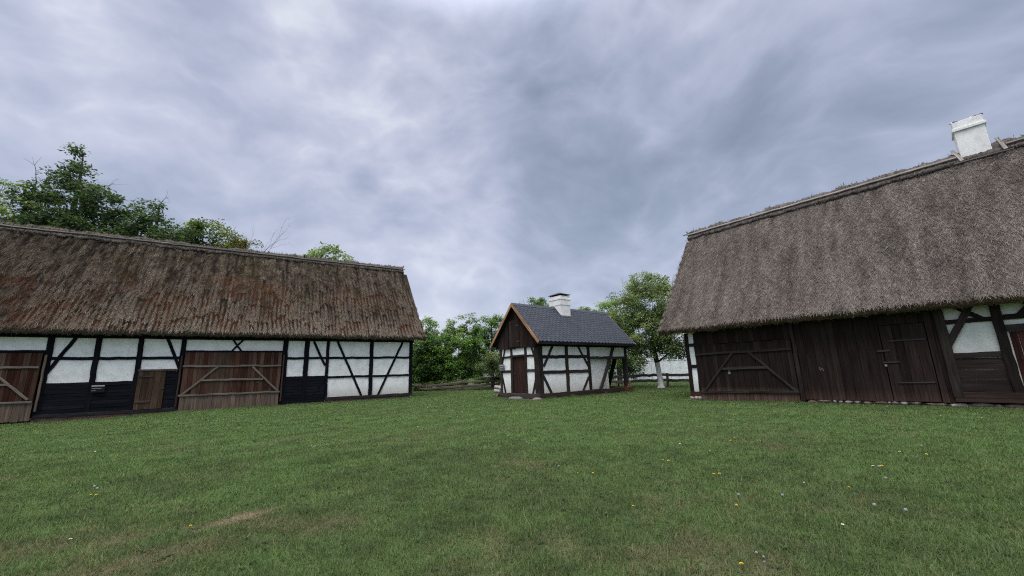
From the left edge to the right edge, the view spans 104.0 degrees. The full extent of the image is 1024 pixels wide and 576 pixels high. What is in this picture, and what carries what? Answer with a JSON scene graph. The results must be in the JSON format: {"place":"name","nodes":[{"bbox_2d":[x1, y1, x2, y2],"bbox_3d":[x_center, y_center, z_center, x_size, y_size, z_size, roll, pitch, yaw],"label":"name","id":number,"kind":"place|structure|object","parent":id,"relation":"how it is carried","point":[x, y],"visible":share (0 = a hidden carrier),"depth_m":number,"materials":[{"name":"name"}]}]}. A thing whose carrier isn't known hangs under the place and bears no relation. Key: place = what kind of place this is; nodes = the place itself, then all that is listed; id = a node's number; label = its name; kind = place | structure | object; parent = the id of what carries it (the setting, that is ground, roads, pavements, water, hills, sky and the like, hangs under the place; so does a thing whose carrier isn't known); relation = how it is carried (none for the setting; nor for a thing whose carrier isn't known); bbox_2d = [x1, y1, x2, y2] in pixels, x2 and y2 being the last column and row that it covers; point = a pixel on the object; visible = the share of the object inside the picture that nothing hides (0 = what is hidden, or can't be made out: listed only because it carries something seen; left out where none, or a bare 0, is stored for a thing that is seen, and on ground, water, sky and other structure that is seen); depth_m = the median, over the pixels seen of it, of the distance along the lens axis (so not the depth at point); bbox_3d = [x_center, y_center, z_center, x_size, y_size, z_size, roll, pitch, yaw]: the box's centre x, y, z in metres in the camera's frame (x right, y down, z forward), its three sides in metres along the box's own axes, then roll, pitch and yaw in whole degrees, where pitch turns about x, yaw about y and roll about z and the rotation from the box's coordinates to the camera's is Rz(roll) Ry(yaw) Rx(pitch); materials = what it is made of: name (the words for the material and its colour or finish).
{"place":"outdoors","nodes":[
{"label":"outdoors","id":0,"kind":"place"},
{"bbox_2d":[0,371,1023,575],"bbox_3d":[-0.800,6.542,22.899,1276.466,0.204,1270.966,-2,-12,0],"label":"lawn","id":1,"kind":"structure","parent":0,"point":[675,560],"depth_m":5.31,"materials":[{"name":"green plant"}]},
{"bbox_2d":[0,157,90,226],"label":"ash tree","id":2,"kind":"object","parent":1,"relation":"on","point":[3,210],"visible":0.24,"depth_m":33.86,"materials":[{"name":"green plant"}]},
{"bbox_2d":[0,142,146,236],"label":"maple tree","id":3,"kind":"object","parent":1,"relation":"on","point":[91,194],"visible":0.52,"depth_m":34.29,"materials":[{"name":"green plant"}]},
{"bbox_2d":[98,192,205,244],"bbox_3d":[-30.731,0.256,33.977,7.772,18.542,6.744,-2,-12,0],"label":"maple tree","id":4,"kind":"object","parent":1,"relation":"on","point":[143,222],"visible":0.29,"depth_m":34.41,"materials":[{"name":"green plant"}]},
{"bbox_2d":[162,217,251,249],"bbox_3d":[-29.034,1.498,36.760,8.666,17.158,6.964,-2,-12,0],"label":"bushy tree","id":5,"kind":"object","parent":1,"relation":"on","point":[198,225],"visible":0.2,"depth_m":37.17,"materials":[{"name":"green plant"}]},
{"bbox_2d":[0,220,426,422],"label":"thatched barn","id":6,"kind":"structure","parent":1,"relation":"on","point":[134,325],"depth_m":24.38,"materials":[{"name":"plant"}]},
{"bbox_2d":[90,385,104,392],"bbox_3d":[-21.897,5.321,21.150,0.530,0.380,0.035,6,-14,-32],"label":"info sign","id":7,"kind":"object","parent":6,"relation":"attached to","point":[97,388],"visible":1,"depth_m":21.13,"materials":[{"name":"black"}]},
{"bbox_2d":[133,371,165,409],"bbox_3d":[-20.126,5.675,22.263,1.222,2.040,0.081,6,-14,-32],"label":"door","id":8,"kind":"structure","parent":6,"relation":"in","point":[147,378],"depth_m":22.25,"materials":[{"name":"brown wood"}]},
{"bbox_2d":[210,226,290,252],"bbox_3d":[-22.457,1.395,34.541,6.365,16.050,6.482,5,-14,-30],"label":"bare tree","id":9,"kind":"object","parent":1,"relation":"on","point":[243,243],"visible":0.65,"depth_m":34.85,"materials":[{"name":"green plant"}]},
{"bbox_2d":[303,241,353,260],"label":"round tree","id":10,"kind":"object","parent":1,"relation":"on","point":[321,253],"visible":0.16,"depth_m":47.62,"materials":[{"name":"green plant"}]},
{"bbox_2d":[412,317,451,382],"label":"elder bush","id":11,"kind":"object","parent":1,"relation":"on","point":[429,328],"visible":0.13,"depth_m":46.78,"materials":[{"name":"green plant"}]},
{"bbox_2d":[412,337,453,383],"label":"dark bush","id":12,"kind":"object","parent":1,"relation":"on","point":[420,350],"visible":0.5,"depth_m":42.18,"materials":[{"name":"green plant"}]},
{"bbox_2d":[412,331,496,383],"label":"hazel bush","id":13,"kind":"object","parent":1,"relation":"on","point":[463,368],"visible":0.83,"depth_m":42.48,"materials":[{"name":"green plant"}]},
{"bbox_2d":[412,379,500,390],"bbox_3d":[-5.381,9.805,40.095,16.055,1.141,2.237,-3,-12,7],"label":"rail fence","id":14,"kind":"object","parent":1,"relation":"on","point":[451,387],"visible":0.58,"depth_m":39.48,"materials":[{"name":"brown wood"}]},
{"bbox_2d":[412,375,500,389],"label":"creeper hedge","id":15,"kind":"object","parent":14,"relation":"attached to","point":[447,381],"visible":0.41,"depth_m":40.47,"materials":[{"name":"green plant"}]},
{"bbox_2d":[441,313,490,379],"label":"walnut tree","id":16,"kind":"object","parent":1,"relation":"on","point":[460,331],"visible":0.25,"depth_m":50.02,"materials":[{"name":"green plant"}]},
{"bbox_2d":[467,312,503,386],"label":"birch tree","id":17,"kind":"object","parent":1,"relation":"on","point":[484,332],"visible":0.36,"depth_m":47.41,"materials":[{"name":"green plant"}]},
{"bbox_2d":[473,352,500,388],"bbox_3d":[-2.034,8.145,39.636,3.792,3.721,2.652,-2,-12,0],"label":"lilac bush","id":18,"kind":"object","parent":1,"relation":"on","point":[492,364],"visible":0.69,"depth_m":39.35,"materials":[{"name":"green plant"}]},
{"bbox_2d":[518,297,548,306],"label":"lime tree","id":19,"kind":"object","parent":1,"relation":"on","point":[540,301],"visible":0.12,"depth_m":52.49,"materials":[{"name":"green plant"}]},
{"bbox_2d":[412,350,685,383],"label":"wood","id":20,"kind":"object","parent":1,"relation":"on","point":[606,359],"depth_m":80.88,"materials":[{"name":"green plant"}]},
{"bbox_2d":[490,293,635,398],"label":"bakehouse","id":21,"kind":"structure","parent":1,"relation":"on","point":[558,347],"depth_m":25.78,"materials":[{"name":"paint"}]},
{"bbox_2d":[499,364,503,370],"bbox_3d":[-0.670,5.236,26.266,0.035,0.420,0.520,7,-15,-37],"label":"info sign","id":22,"kind":"object","parent":21,"relation":"attached to","point":[501,367],"visible":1,"depth_m":26.26,"materials":[{"name":"grey metal"}]},
{"bbox_2d":[514,357,525,392],"bbox_3d":[0.489,5.410,24.980,0.104,2.200,1.195,7,-15,-37],"label":"door","id":23,"kind":"structure","parent":21,"relation":"in","point":[519,367],"depth_m":25.01,"materials":[{"name":"brown wood"}]},
{"bbox_2d":[577,306,603,311],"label":"thin tree","id":24,"kind":"object","parent":1,"relation":"on","point":[587,308],"visible":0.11,"depth_m":51.97,"materials":[{"name":"green plant"}]},
{"bbox_2d":[593,299,643,380],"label":"pear tree","id":25,"kind":"object","parent":1,"relation":"on","point":[602,305],"visible":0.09,"depth_m":44.16,"materials":[{"name":"green plant"}]},
{"bbox_2d":[606,354,645,385],"bbox_3d":[9.541,7.308,37.630,6.038,3.837,3.255,-2,-12,0],"label":"bush","id":26,"kind":"object","parent":1,"relation":"on","point":[619,367],"visible":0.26,"depth_m":37.09,"materials":[{"name":"green plant"}]},
{"bbox_2d":[605,270,685,387],"bbox_3d":[11.588,3.289,33.443,8.690,10.026,6.253,3,-13,-20],"label":"apple tree","id":27,"kind":"object","parent":1,"relation":"on","point":[651,319],"visible":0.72,"depth_m":32.91,"materials":[{"name":"green plant"}]},
{"bbox_2d":[608,373,688,386],"bbox_3d":[10.539,7.808,33.398,12.686,1.265,0.450,-3,-12,6],"label":"rail fence","id":28,"kind":"object","parent":1,"relation":"on","point":[667,379],"visible":0.37,"depth_m":33.28,"materials":[{"name":"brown wood"}]},
{"bbox_2d":[614,359,688,380],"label":"panel wall","id":29,"kind":"structure","parent":1,"relation":"on","point":[677,366],"depth_m":46.91,"materials":[{"name":"white paint"}]},
{"bbox_2d":[658,113,1023,407],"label":"thatched barn","id":30,"kind":"structure","parent":1,"relation":"on","point":[903,286],"depth_m":16.69,"materials":[{"name":"plant"}]},
{"bbox_2d":[877,323,941,401],"bbox_3d":[14.644,2.768,14.907,0.086,2.810,1.432,9,-16,-42],"label":"door","id":31,"kind":"structure","parent":30,"relation":"in","point":[903,383],"depth_m":14.81,"materials":[{"name":"brown wood"}]},
{"bbox_2d":[1009,331,1023,382],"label":"door","id":32,"kind":"structure","parent":30,"relation":"in","point":[1015,340],"depth_m":13.04,"materials":[{"name":"wood"}]},
{"bbox_2d":[0,0,1023,374],"label":"sky","id":33,"kind":"structure","parent":0,"point":[498,153],"materials":[{"name":"grey"}]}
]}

